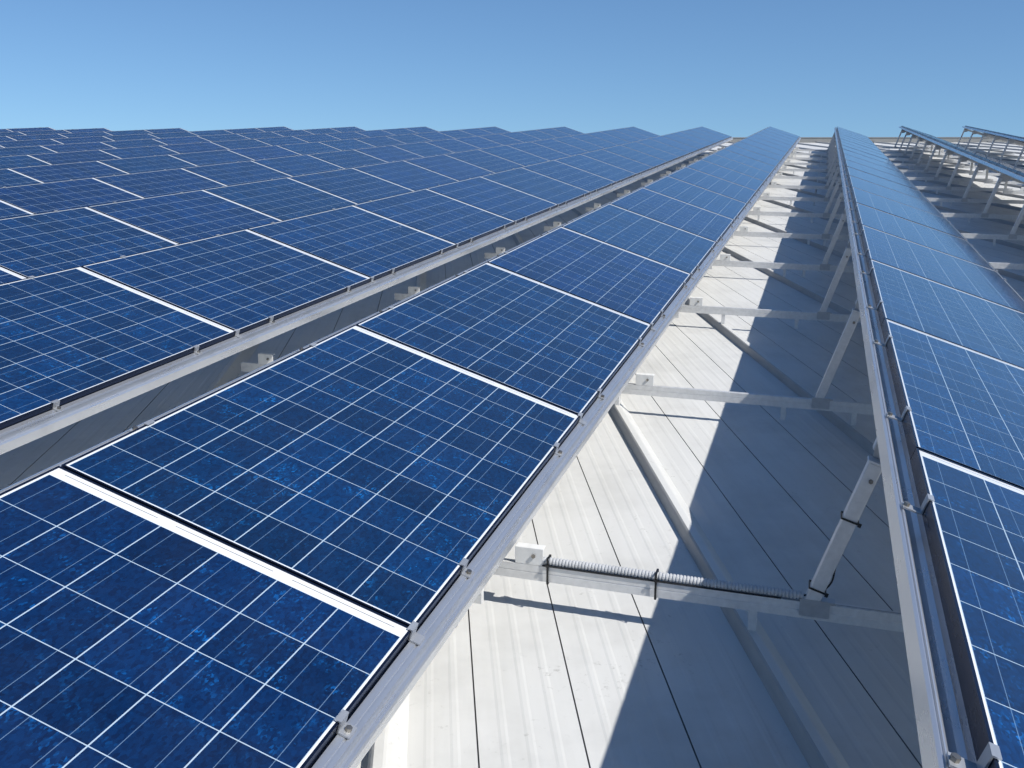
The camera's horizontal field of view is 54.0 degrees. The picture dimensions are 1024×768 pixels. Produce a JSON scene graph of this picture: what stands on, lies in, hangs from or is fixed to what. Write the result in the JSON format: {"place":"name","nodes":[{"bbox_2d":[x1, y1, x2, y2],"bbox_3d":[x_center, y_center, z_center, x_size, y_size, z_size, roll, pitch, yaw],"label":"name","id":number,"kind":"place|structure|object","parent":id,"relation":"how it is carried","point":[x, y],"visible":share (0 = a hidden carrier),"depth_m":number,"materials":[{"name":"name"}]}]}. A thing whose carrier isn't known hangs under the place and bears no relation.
{"place":"outdoors","nodes":[
{"label":"outdoors","id":0,"kind":"place"},
{"bbox_2d":[0,137,1023,767],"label":"industrial building","id":1,"kind":"structure","parent":0,"point":[522,673],"depth_m":3.94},
{"bbox_2d":[0,137,732,454],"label":"mounting rail","id":2,"kind":"object","parent":1,"relation":"on","point":[31,429],"visible":0.98,"depth_m":5.28,"materials":[{"name":"metal"}]},
{"bbox_2d":[0,266,242,429],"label":"solar module","id":3,"kind":"object","parent":2,"relation":"on","point":[71,335],"visible":1,"depth_m":4.75,"materials":[{"name":"glass"}]},
{"bbox_2d":[81,229,375,334],"bbox_3d":[-1.664,-0.674,6.202,1.068,0.047,1.720,22,21,11],"label":"solar module","id":4,"kind":"object","parent":2,"relation":"on","point":[244,280],"visible":0.98,"depth_m":6.03,"materials":[{"name":"glass"}]},
{"bbox_2d":[247,205,460,280],"bbox_3d":[-1.168,-1.121,7.770,1.068,0.047,1.720,22,21,11],"label":"solar module","id":5,"kind":"object","parent":2,"relation":"on","point":[363,241],"visible":0.98,"depth_m":7.63,"materials":[{"name":"glass"}]},
{"bbox_2d":[354,188,517,246],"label":"solar module","id":6,"kind":"object","parent":2,"relation":"on","point":[445,217],"visible":0.98,"depth_m":9.22,"materials":[{"name":"glass"}]},
{"bbox_2d":[427,176,559,222],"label":"solar module","id":7,"kind":"object","parent":2,"relation":"on","point":[505,201],"visible":0.97,"depth_m":10.81,"materials":[{"name":"glass"}]},
{"bbox_2d":[481,167,590,205],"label":"solar module","id":8,"kind":"object","parent":2,"relation":"on","point":[544,187],"visible":0.99,"depth_m":12.39,"materials":[{"name":"glass"}]},
{"bbox_2d":[523,160,616,192],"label":"solar module","id":9,"kind":"object","parent":2,"relation":"on","point":[573,176],"visible":0.98,"depth_m":13.97,"materials":[{"name":"glass"}]},
{"bbox_2d":[555,154,637,182],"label":"solar module","id":10,"kind":"object","parent":2,"relation":"on","point":[598,168],"visible":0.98,"depth_m":15.55,"materials":[{"name":"glass"}]},
{"bbox_2d":[582,149,653,174],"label":"solar module","id":11,"kind":"object","parent":2,"relation":"on","point":[622,162],"visible":0.96,"depth_m":17.12,"materials":[{"name":"glass"}]},
{"bbox_2d":[603,145,667,167],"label":"solar module","id":12,"kind":"object","parent":2,"relation":"on","point":[638,156],"visible":0.95,"depth_m":18.69,"materials":[{"name":"glass"}]},
{"bbox_2d":[622,141,680,162],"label":"solar module","id":13,"kind":"object","parent":2,"relation":"on","point":[652,151],"visible":0.92,"depth_m":20.27,"materials":[{"name":"glass"}]},
{"bbox_2d":[636,139,690,157],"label":"solar module","id":14,"kind":"object","parent":2,"relation":"on","point":[665,147],"visible":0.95,"depth_m":21.84,"materials":[{"name":"glass"}]},
{"bbox_2d":[649,136,699,153],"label":"solar module","id":15,"kind":"object","parent":2,"relation":"on","point":[676,144],"visible":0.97,"depth_m":23.41,"materials":[{"name":"glass"}]},
{"bbox_2d":[0,128,765,492],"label":"mounting rail","id":16,"kind":"object","parent":1,"relation":"on","point":[272,362],"depth_m":3.40,"materials":[{"name":"metal"}]},
{"bbox_2d":[241,352,619,404],"bbox_3d":[-0.455,-0.248,5.633,2.408,0.686,0.087,5,17,16],"label":"mounting support","id":17,"kind":"object","parent":1,"relation":"on","point":[264,359],"visible":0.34,"depth_m":5.96,"materials":[{"name":"metal"}]},
{"bbox_2d":[312,137,800,767],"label":"mounting rail","id":18,"kind":"object","parent":1,"relation":"on","point":[378,707],"visible":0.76,"depth_m":2.74,"materials":[{"name":"metal"}]},
{"bbox_2d":[0,466,424,767],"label":"solar module","id":19,"kind":"object","parent":18,"relation":"on","point":[134,634],"visible":1,"depth_m":2.07,"materials":[{"name":"glass"}]},
{"bbox_2d":[61,325,586,631],"bbox_3d":[-0.442,0.173,3.235,1.068,0.048,1.720,22,21,11],"label":"solar module","id":20,"kind":"object","parent":18,"relation":"on","point":[384,476],"visible":0.97,"depth_m":2.94,"materials":[{"name":"glass"}]},
{"bbox_2d":[356,262,655,417],"bbox_3d":[0.054,-0.273,4.803,1.068,0.049,1.720,22,21,11],"label":"solar module","id":21,"kind":"object","parent":18,"relation":"on","point":[544,342],"visible":0.98,"depth_m":4.59,"materials":[{"name":"glass"}]},
{"bbox_2d":[487,226,694,329],"bbox_3d":[0.550,-0.720,6.372,1.068,0.047,1.720,22,21,11],"label":"solar module","id":22,"kind":"object","parent":18,"relation":"on","point":[623,281],"visible":1,"depth_m":6.21,"materials":[{"name":"glass"}]},
{"bbox_2d":[562,203,718,275],"bbox_3d":[1.046,-1.165,7.940,1.068,0.047,1.720,22,21,11],"label":"solar module","id":23,"kind":"object","parent":18,"relation":"on","point":[653,239],"visible":0.99,"depth_m":7.81,"materials":[{"name":"glass"}]},
{"bbox_2d":[610,187,736,245],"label":"solar module","id":24,"kind":"object","parent":18,"relation":"on","point":[688,217],"visible":0.95,"depth_m":9.40,"materials":[{"name":"glass"}]},
{"bbox_2d":[643,176,747,222],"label":"solar module","id":25,"kind":"object","parent":18,"relation":"on","point":[703,198],"visible":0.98,"depth_m":10.98,"materials":[{"name":"glass"}]},
{"bbox_2d":[667,167,756,202],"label":"solar module","id":26,"kind":"object","parent":18,"relation":"on","point":[716,184],"visible":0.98,"depth_m":12.56,"materials":[{"name":"glass"}]},
{"bbox_2d":[685,159,764,191],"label":"solar module","id":27,"kind":"object","parent":18,"relation":"on","point":[727,174],"visible":0.94,"depth_m":14.14,"materials":[{"name":"glass"}]},
{"bbox_2d":[700,154,770,180],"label":"solar module","id":28,"kind":"object","parent":18,"relation":"on","point":[745,169],"visible":0.92,"depth_m":15.72,"materials":[{"name":"glass"}]},
{"bbox_2d":[712,149,776,173],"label":"solar module","id":29,"kind":"object","parent":18,"relation":"on","point":[751,162],"visible":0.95,"depth_m":17.31,"materials":[{"name":"glass"}]},
{"bbox_2d":[724,145,780,166],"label":"solar module","id":30,"kind":"object","parent":18,"relation":"on","point":[753,155],"visible":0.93,"depth_m":18.86,"materials":[{"name":"glass"}]},
{"bbox_2d":[732,141,783,161],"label":"solar module","id":31,"kind":"object","parent":18,"relation":"on","point":[759,150],"visible":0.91,"depth_m":20.44,"materials":[{"name":"glass"}]},
{"bbox_2d":[493,438,903,631],"bbox_3d":[0.910,0.470,3.118,2.408,0.689,0.083,5,14,15],"label":"mounting support","id":32,"kind":"object","parent":1,"relation":"on","point":[526,562],"visible":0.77,"depth_m":3.18,"materials":[{"name":"metal"}]},
{"bbox_2d":[542,554,803,599],"bbox_3d":[0.511,0.660,3.286,0.849,0.094,0.043,5,17,16],"label":"cable conduit","id":33,"kind":"object","parent":32,"relation":"attached to","point":[681,579],"visible":1,"depth_m":3.27,"materials":[{"name":"grey plastic"}]},
{"bbox_2d":[615,298,873,425],"bbox_3d":[1.585,-0.136,5.252,2.408,0.686,0.087,5,17,16],"label":"mounting support","id":34,"kind":"object","parent":1,"relation":"on","point":[644,385],"visible":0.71,"depth_m":5.32,"materials":[{"name":"metal"}]},
{"bbox_2d":[679,239,860,328],"bbox_3d":[2.254,-0.739,7.370,2.408,0.686,0.087,5,17,16],"label":"mounting support","id":35,"kind":"object","parent":1,"relation":"on","point":[695,305],"visible":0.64,"depth_m":7.46,"materials":[{"name":"metal"}]},
{"bbox_2d":[712,209,853,277],"bbox_3d":[2.924,-1.342,9.488,2.408,0.686,0.087,5,17,16],"label":"mounting support","id":36,"kind":"object","parent":1,"relation":"on","point":[724,260],"visible":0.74,"depth_m":9.58,"materials":[{"name":"metal"}]},
{"bbox_2d":[734,188,848,245],"bbox_3d":[3.594,-1.945,11.606,2.408,0.686,0.087,5,17,16],"label":"mounting support","id":37,"kind":"object","parent":1,"relation":"on","point":[824,236],"visible":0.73,"depth_m":11.69,"materials":[{"name":"metal"}]},
{"bbox_2d":[748,174,841,222],"bbox_3d":[4.263,-2.547,13.725,2.408,0.686,0.087,5,17,16],"label":"mounting support","id":38,"kind":"object","parent":1,"relation":"on","point":[759,213],"visible":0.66,"depth_m":13.82,"materials":[{"name":"metal"}]},
{"bbox_2d":[759,164,843,205],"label":"mounting support","id":39,"kind":"object","parent":1,"relation":"on","point":[767,196],"visible":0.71,"depth_m":15.95,"materials":[{"name":"metal"}]},
{"bbox_2d":[767,156,841,192],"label":"mounting support","id":40,"kind":"object","parent":1,"relation":"on","point":[773,184],"visible":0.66,"depth_m":18.06,"materials":[{"name":"metal"}]},
{"bbox_2d":[774,152,837,183],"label":"mounting support","id":41,"kind":"object","parent":1,"relation":"on","point":[780,176],"visible":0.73,"depth_m":20.18,"materials":[{"name":"metal"}]},
{"bbox_2d":[834,128,976,767],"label":"mounting rail","id":42,"kind":"object","parent":1,"relation":"on","point":[941,719],"visible":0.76,"depth_m":2.08,"materials":[{"name":"metal"}]},
{"bbox_2d":[899,144,973,175],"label":"mounting support","id":43,"kind":"object","parent":1,"relation":"on","point":[937,147],"visible":0.4,"depth_m":21.98,"materials":[{"name":"metal"}]},
{"bbox_2d":[907,149,992,184],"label":"mounting support","id":44,"kind":"object","parent":1,"relation":"on","point":[947,152],"visible":0.4,"depth_m":19.89,"materials":[{"name":"metal"}]},
{"bbox_2d":[899,126,1023,181],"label":"mounting rail","id":45,"kind":"object","parent":1,"relation":"on","point":[1007,172],"visible":1,"depth_m":15.94,"materials":[{"name":"metal"}]},
{"bbox_2d":[915,155,1020,193],"bbox_3d":[7.734,-3.723,17.867,2.408,0.686,0.087,5,17,16],"label":"mounting support","id":46,"kind":"object","parent":1,"relation":"on","point":[960,160],"visible":0.41,"depth_m":17.80,"materials":[{"name":"metal"}]},
{"bbox_2d":[927,162,1023,206],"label":"mounting support","id":47,"kind":"object","parent":1,"relation":"on","point":[980,166],"visible":0.46,"depth_m":15.72,"materials":[{"name":"metal"}]},
{"bbox_2d":[941,172,1023,222],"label":"mounting support","id":48,"kind":"object","parent":1,"relation":"on","point":[1002,178],"visible":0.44,"depth_m":13.66,"materials":[{"name":"metal"}]},
{"bbox_2d":[961,205,1023,244],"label":"mounting support","id":49,"kind":"object","parent":1,"relation":"on","point":[1012,235],"visible":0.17,"depth_m":11.64,"materials":[{"name":"metal"}]},
{"bbox_3d":[5.933,-2.974,15.035,0.097,0.077,37.758,5,17,16],"label":"rail","id":50,"kind":"object","parent":1,"relation":"attached to","visible":0},
{"bbox_2d":[841,153,909,180],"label":"solar module","id":51,"kind":"object","parent":50,"relation":"on","point":[872,165],"visible":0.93,"depth_m":15.91,"materials":[{"name":"glass"}]},
{"bbox_2d":[842,159,917,189],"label":"solar module","id":52,"kind":"object","parent":50,"relation":"on","point":[876,172],"visible":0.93,"depth_m":14.31,"materials":[{"name":"glass"}]},
{"bbox_2d":[843,166,929,201],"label":"solar module","id":53,"kind":"object","parent":50,"relation":"on","point":[898,187],"visible":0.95,"depth_m":12.73,"materials":[{"name":"glass"}]},
{"bbox_2d":[845,175,944,217],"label":"solar module","id":54,"kind":"object","parent":50,"relation":"on","point":[891,194],"visible":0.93,"depth_m":11.15,"materials":[{"name":"glass"}]},
{"bbox_2d":[847,186,965,239],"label":"solar module","id":55,"kind":"object","parent":50,"relation":"on","point":[907,212],"visible":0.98,"depth_m":9.54,"materials":[{"name":"glass"}]},
{"bbox_2d":[850,202,995,270],"bbox_3d":[3.251,-1.202,8.083,1.068,0.047,1.720,22,21,11],"label":"solar module","id":56,"kind":"object","parent":50,"relation":"on","point":[923,235],"visible":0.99,"depth_m":7.97,"materials":[{"name":"glass"}]},
{"bbox_2d":[854,224,1023,312],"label":"solar module","id":57,"kind":"object","parent":50,"relation":"on","point":[989,284],"visible":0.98,"depth_m":6.38,"materials":[{"name":"glass"}]},
{"bbox_2d":[861,259,1023,367],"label":"solar module","id":58,"kind":"object","parent":50,"relation":"on","point":[957,316],"visible":0.97,"depth_m":4.86,"materials":[{"name":"glass"}]},
{"bbox_2d":[873,318,1023,488],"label":"solar module","id":59,"kind":"object","parent":50,"relation":"on","point":[960,404],"visible":1,"depth_m":3.28,"materials":[{"name":"glass"}]},
{"bbox_2d":[902,448,1023,767],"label":"solar module","id":60,"kind":"object","parent":50,"relation":"on","point":[973,520],"visible":1,"depth_m":1.95,"materials":[{"name":"glass"}]},
{"bbox_2d":[0,0,1023,136],"label":"sky","id":61,"kind":"structure","parent":0,"point":[734,68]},
{"bbox_3d":[0.541,-3.965,18.480,0.097,0.078,29.236,5,17,16],"label":"rail","id":62,"kind":"object","parent":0,"visible":0},
{"bbox_2d":[0,207,178,277],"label":"solar module","id":63,"kind":"object","parent":62,"relation":"on","point":[43,243],"visible":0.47,"depth_m":7.63,"materials":[{"name":"glass"}]},
{"bbox_2d":[87,190,282,243],"bbox_3d":[-2.884,-1.524,9.175,1.068,0.048,1.720,22,21,11],"label":"solar module","id":64,"kind":"object","parent":62,"relation":"on","point":[182,217],"visible":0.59,"depth_m":9.06,"materials":[{"name":"glass"}]},
{"bbox_2d":[203,177,357,219],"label":"solar module","id":65,"kind":"object","parent":62,"relation":"on","point":[286,198],"visible":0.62,"depth_m":10.65,"materials":[{"name":"glass"}]},
{"bbox_2d":[289,168,413,203],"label":"solar module","id":66,"kind":"object","parent":62,"relation":"on","point":[355,185],"visible":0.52,"depth_m":12.23,"materials":[{"name":"glass"}]},
{"bbox_2d":[354,160,458,190],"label":"solar module","id":67,"kind":"object","parent":62,"relation":"on","point":[409,175],"visible":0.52,"depth_m":13.81,"materials":[{"name":"glass"}]},
{"bbox_2d":[404,154,494,180],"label":"solar module","id":68,"kind":"object","parent":62,"relation":"on","point":[451,167],"visible":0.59,"depth_m":15.38,"materials":[{"name":"glass"}]},
{"bbox_2d":[445,149,523,172],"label":"solar module","id":69,"kind":"object","parent":62,"relation":"on","point":[486,160],"visible":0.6,"depth_m":16.96,"materials":[{"name":"glass"}]},
{"bbox_2d":[479,145,549,165],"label":"solar module","id":70,"kind":"object","parent":62,"relation":"on","point":[515,155],"visible":0.62,"depth_m":18.53,"materials":[{"name":"glass"}]},
{"bbox_2d":[508,142,569,159],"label":"solar module","id":71,"kind":"object","parent":62,"relation":"on","point":[544,152],"visible":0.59,"depth_m":20.11,"materials":[{"name":"glass"}]},
{"bbox_2d":[531,139,588,155],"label":"solar module","id":72,"kind":"object","parent":62,"relation":"on","point":[562,147],"visible":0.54,"depth_m":21.67,"materials":[{"name":"glass"}]},
{"bbox_2d":[552,136,603,151],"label":"solar module","id":73,"kind":"object","parent":62,"relation":"on","point":[579,143],"visible":0.59,"depth_m":23.25,"materials":[{"name":"glass"}]},
{"bbox_2d":[571,134,616,147],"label":"solar module","id":74,"kind":"object","parent":62,"relation":"on","point":[595,141],"visible":0.58,"depth_m":24.81,"materials":[{"name":"glass"}]},
{"bbox_3d":[-1.406,-4.161,19.155,0.097,0.078,27.532,5,17,16],"label":"rail","id":75,"kind":"object","parent":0,"visible":0},
{"bbox_2d":[0,200,33,218],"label":"solar module","id":76,"kind":"object","parent":75,"relation":"on","point":[8,210],"visible":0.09,"depth_m":9.69,"materials":[{"name":"glass"}]},
{"bbox_2d":[0,178,143,213],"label":"solar module","id":77,"kind":"object","parent":75,"relation":"on","point":[38,198],"visible":0.5,"depth_m":10.59,"materials":[{"name":"glass"}]},
{"bbox_2d":[94,168,227,197],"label":"solar module","id":78,"kind":"object","parent":75,"relation":"on","point":[158,183],"visible":0.63,"depth_m":12.14,"materials":[{"name":"glass"}]},
{"bbox_2d":[183,160,291,185],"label":"solar module","id":79,"kind":"object","parent":75,"relation":"on","point":[235,173],"visible":0.55,"depth_m":13.71,"materials":[{"name":"glass"}]},
{"bbox_2d":[252,154,345,175],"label":"solar module","id":80,"kind":"object","parent":75,"relation":"on","point":[297,165],"visible":0.63,"depth_m":15.29,"materials":[{"name":"glass"}]},
{"bbox_2d":[308,149,387,168],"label":"solar module","id":81,"kind":"object","parent":75,"relation":"on","point":[352,158],"visible":0.59,"depth_m":16.86,"materials":[{"name":"glass"}]},
{"bbox_2d":[354,145,422,161],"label":"solar module","id":82,"kind":"object","parent":75,"relation":"on","point":[390,153],"visible":0.59,"depth_m":18.44,"materials":[{"name":"glass"}]},
{"bbox_2d":[393,142,454,156],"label":"solar module","id":83,"kind":"object","parent":75,"relation":"on","point":[425,149],"visible":0.6,"depth_m":20.01,"materials":[{"name":"glass"}]},
{"bbox_2d":[426,139,480,152],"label":"solar module","id":84,"kind":"object","parent":75,"relation":"on","point":[454,145],"visible":0.52,"depth_m":21.57,"materials":[{"name":"glass"}]},
{"bbox_2d":[454,136,502,148],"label":"solar module","id":85,"kind":"object","parent":75,"relation":"on","point":[479,142],"visible":0.59,"depth_m":23.16,"materials":[{"name":"glass"}]},
{"bbox_2d":[480,134,523,144],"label":"solar module","id":86,"kind":"object","parent":75,"relation":"on","point":[502,139],"visible":0.5,"depth_m":24.73,"materials":[{"name":"glass"}]},
{"bbox_3d":[-3.352,-4.357,19.830,0.097,0.078,25.827,5,17,16],"label":"rail","id":87,"kind":"object","parent":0,"visible":0},
{"bbox_2d":[0,168,43,187],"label":"solar module","id":88,"kind":"object","parent":87,"relation":"on","point":[9,177],"visible":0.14,"depth_m":12.67,"materials":[{"name":"glass"}]},
{"bbox_2d":[9,161,129,182],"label":"solar module","id":89,"kind":"object","parent":87,"relation":"on","point":[64,172],"visible":0.56,"depth_m":13.62,"materials":[{"name":"glass"}]},
{"bbox_2d":[99,155,197,173],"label":"solar module","id":90,"kind":"object","parent":87,"relation":"on","point":[146,164],"visible":0.56,"depth_m":15.19,"materials":[{"name":"glass"}]},
{"bbox_2d":[169,149,253,165],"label":"solar module","id":91,"kind":"object","parent":87,"relation":"on","point":[204,158],"visible":0.52,"depth_m":16.76,"materials":[{"name":"glass"}]},
{"bbox_2d":[228,145,301,159],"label":"solar module","id":92,"kind":"object","parent":87,"relation":"on","point":[264,152],"visible":0.53,"depth_m":18.34,"materials":[{"name":"glass"}]},
{"bbox_2d":[277,142,341,154],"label":"solar module","id":93,"kind":"object","parent":87,"relation":"on","point":[309,148],"visible":0.59,"depth_m":19.91,"materials":[{"name":"glass"}]},
{"bbox_2d":[321,139,375,150],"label":"solar module","id":94,"kind":"object","parent":87,"relation":"on","point":[347,144],"visible":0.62,"depth_m":21.48,"materials":[{"name":"glass"}]},
{"bbox_2d":[355,136,406,146],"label":"solar module","id":95,"kind":"object","parent":87,"relation":"on","point":[378,141],"visible":0.57,"depth_m":23.06,"materials":[{"name":"glass"}]},
{"bbox_3d":[-5.054,-4.773,21.281,0.097,0.077,22.418,5,17,16],"label":"rail","id":96,"kind":"object","parent":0,"visible":0},
{"bbox_2d":[0,155,52,168],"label":"solar module","id":97,"kind":"object","parent":96,"relation":"on","point":[16,161],"visible":0.27,"depth_m":15.53,"materials":[{"name":"glass"}]},
{"bbox_2d":[30,150,121,163],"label":"solar module","id":98,"kind":"object","parent":96,"relation":"on","point":[74,157],"visible":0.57,"depth_m":16.65,"materials":[{"name":"glass"}]},
{"bbox_2d":[101,145,180,157],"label":"solar module","id":99,"kind":"object","parent":96,"relation":"on","point":[133,152],"visible":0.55,"depth_m":18.23,"materials":[{"name":"glass"}]},
{"bbox_2d":[160,142,227,152],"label":"solar module","id":100,"kind":"object","parent":96,"relation":"on","point":[195,147],"visible":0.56,"depth_m":19.80,"materials":[{"name":"glass"}]},
{"bbox_2d":[213,139,272,148],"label":"solar module","id":101,"kind":"object","parent":96,"relation":"on","point":[237,144],"visible":0.53,"depth_m":21.38,"materials":[{"name":"glass"}]},
{"bbox_2d":[256,136,308,145],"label":"solar module","id":102,"kind":"object","parent":96,"relation":"on","point":[284,140],"visible":0.54,"depth_m":22.96,"materials":[{"name":"glass"}]},
{"bbox_3d":[-7.006,-4.964,21.938,0.097,0.077,20.714,5,17,16],"label":"rail","id":103,"kind":"object","parent":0,"visible":0},
{"bbox_2d":[0,145,57,156],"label":"solar module","id":104,"kind":"object","parent":103,"relation":"on","point":[15,151],"visible":0.41,"depth_m":18.35,"materials":[{"name":"glass"}]},
{"bbox_2d":[41,142,114,152],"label":"solar module","id":105,"kind":"object","parent":103,"relation":"on","point":[58,148],"visible":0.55,"depth_m":19.67,"materials":[{"name":"glass"}]},
{"bbox_2d":[103,139,167,147],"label":"solar module","id":106,"kind":"object","parent":103,"relation":"on","point":[134,143],"visible":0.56,"depth_m":21.25,"materials":[{"name":"glass"}]},
{"bbox_2d":[155,136,211,144],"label":"solar module","id":107,"kind":"object","parent":103,"relation":"on","point":[184,140],"visible":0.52,"depth_m":22.84,"materials":[{"name":"glass"}]},
{"bbox_3d":[-8.699,-5.388,23.416,0.097,0.077,17.305,5,17,16],"label":"rail","id":108,"kind":"object","parent":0,"visible":0},
{"bbox_2d":[0,139,63,147],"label":"solar module","id":109,"kind":"object","parent":108,"relation":"on","point":[23,143],"visible":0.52,"depth_m":21.19,"materials":[{"name":"glass"}]},
{"bbox_2d":[53,136,114,143],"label":"solar module","id":110,"kind":"object","parent":108,"relation":"on","point":[83,139],"visible":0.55,"depth_m":22.75,"materials":[{"name":"glass"}]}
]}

